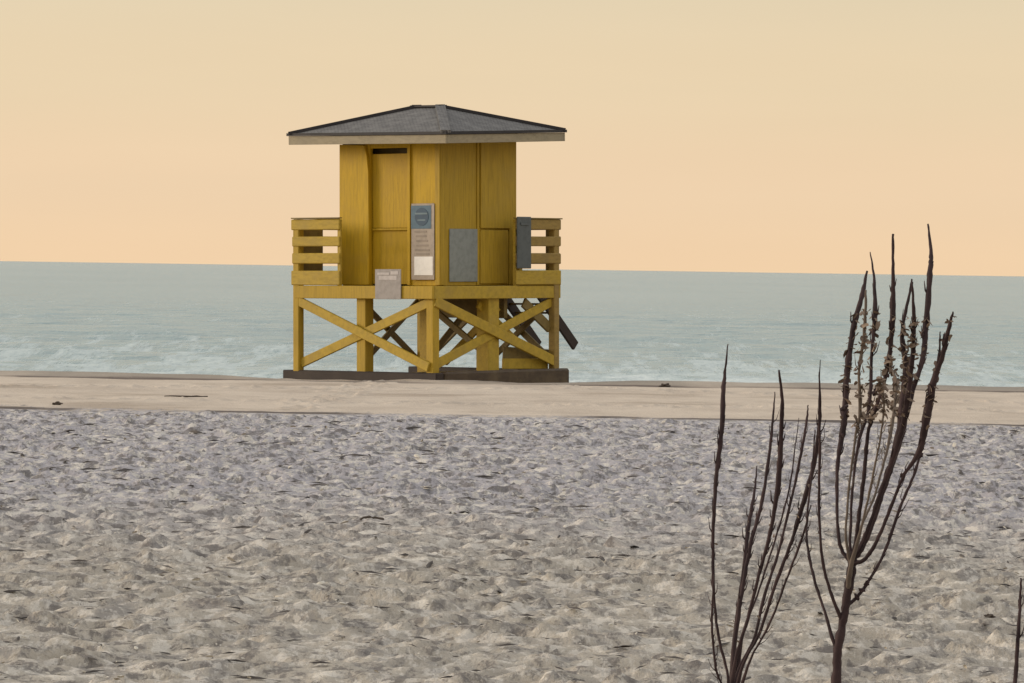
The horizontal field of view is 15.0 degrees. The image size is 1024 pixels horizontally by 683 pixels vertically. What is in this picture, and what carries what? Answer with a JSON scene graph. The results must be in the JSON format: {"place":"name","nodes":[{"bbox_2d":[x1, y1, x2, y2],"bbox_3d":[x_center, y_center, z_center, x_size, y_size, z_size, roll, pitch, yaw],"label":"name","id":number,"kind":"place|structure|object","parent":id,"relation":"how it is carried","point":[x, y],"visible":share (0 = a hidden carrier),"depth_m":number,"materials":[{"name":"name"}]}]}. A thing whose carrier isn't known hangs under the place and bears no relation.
{"place":"outdoors","nodes":[
{"label":"outdoors","id":0,"kind":"place"},
{"bbox_2d":[0,371,1023,682],"bbox_3d":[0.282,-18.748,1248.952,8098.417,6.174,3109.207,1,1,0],"label":"sand","id":1,"kind":"structure","parent":0,"point":[84,513],"depth_m":23.90,"materials":[{"name":"beige sand"}]},
{"bbox_2d":[166,395,207,396],"bbox_3d":[-3.984,0.670,47.660,0.538,0.025,0.021,1,1,-14],"label":"driftwood stick","id":2,"kind":"object","parent":1,"relation":"on","point":[185,396],"visible":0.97,"depth_m":47.65,"materials":[{"name":"grey wood"}]},
{"bbox_2d":[360,515,383,519],"bbox_3d":[-0.889,1.119,24.754,0.169,0.033,0.020,0,1,-27],"label":"driftwood stick","id":3,"kind":"object","parent":1,"relation":"on","point":[369,516],"visible":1,"depth_m":24.75,"materials":[{"name":"grey wood"}]},
{"bbox_2d":[283,104,577,382],"bbox_3d":[-0.993,-1.431,60.354,3.315,4.444,4.031,1,1,40],"label":"lifeguard hut","id":4,"kind":"object","parent":1,"relation":"on","point":[456,166],"visible":0.91,"depth_m":59.37,"materials":[{"name":"yellow paint"}]},
{"bbox_2d":[375,269,400,298],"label":"notice sign board","id":5,"kind":"structure","parent":4,"relation":"attached to","point":[387,283],"depth_m":58.46,"materials":[{"name":"white metal"}]},
{"bbox_2d":[372,153,406,283],"bbox_3d":[-1.831,-1.862,59.311,0.764,1.985,0.078,1,1,40],"label":"door","id":6,"kind":"structure","parent":4,"relation":"in","point":[389,171],"depth_m":59.31,"materials":[{"name":"paint"}]},
{"bbox_2d":[411,203,434,279],"bbox_3d":[-1.346,-1.505,58.771,0.460,1.150,0.024,1,1,40],"label":"notice sign","id":7,"kind":"object","parent":4,"relation":"attached to","point":[422,241],"visible":1,"depth_m":58.76,"materials":[{"name":"white metal"}]},
{"bbox_2d":[449,229,477,281],"bbox_3d":[-0.735,-1.304,59.016,0.016,0.800,0.650,1,1,40],"label":"wall sign","id":8,"kind":"object","parent":4,"relation":"attached to","point":[463,255],"visible":1,"depth_m":59.00,"materials":[{"name":"grey metal"}]},
{"bbox_2d":[517,217,530,268],"bbox_3d":[0.187,-1.508,59.472,0.045,0.790,0.330,1,1,40],"label":"blue board","id":9,"kind":"object","parent":4,"relation":"attached to","point":[523,242],"visible":1,"depth_m":59.45,"materials":[{"name":"metal"}]},
{"bbox_2d":[0,414,1022,682],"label":"shell fragments","id":10,"kind":"object","parent":1,"relation":"on","point":[466,552],"visible":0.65,"depth_m":23.16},
{"bbox_2d":[0,414,1023,682],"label":"seaweed scraps","id":11,"kind":"object","parent":1,"relation":"on","point":[468,542],"visible":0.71,"depth_m":22.84,"materials":[{"name":"brown plant"}]},
{"bbox_2d":[658,383,670,386],"bbox_3d":[2.154,0.625,55.103,0.176,0.082,0.114,1,1,0],"label":"seaweed clump","id":12,"kind":"object","parent":1,"relation":"on","point":[665,385],"visible":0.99,"depth_m":55.07,"materials":[{"name":"brown plant"}]},
{"bbox_2d":[708,344,825,682],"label":"dead shrub","id":13,"kind":"object","parent":1,"relation":"on","point":[737,665],"visible":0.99,"depth_m":12.48,"materials":[{"name":"brown plant"}]},
{"bbox_2d":[804,224,956,682],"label":"dead shrub","id":14,"kind":"object","parent":1,"relation":"on","point":[904,398],"visible":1,"depth_m":12.01,"materials":[{"name":"brown plant"}]},
{"bbox_2d":[984,614,995,617],"bbox_3d":[2.299,1.327,18.778,0.055,0.035,0.054,2,1,41],"label":"seaweed clump","id":15,"kind":"object","parent":1,"relation":"on","point":[989,615],"visible":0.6,"depth_m":18.77,"materials":[{"name":"brown plant"}]},
{"bbox_2d":[1013,578,1023,682],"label":"dead shrub","id":16,"kind":"object","parent":1,"relation":"on","point":[1017,646],"visible":1,"depth_m":11.67,"materials":[{"name":"brown plant"}]},
{"bbox_2d":[0,261,1023,386],"bbox_3d":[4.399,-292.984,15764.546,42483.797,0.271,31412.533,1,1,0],"label":"sea","id":17,"kind":"structure","parent":0,"point":[237,320],"depth_m":143.54,"materials":[{"name":"liquid"}]},
{"bbox_2d":[0,0,1023,275],"label":"sky","id":18,"kind":"structure","parent":0,"point":[764,136],"materials":[{"name":"beige"}]}
]}

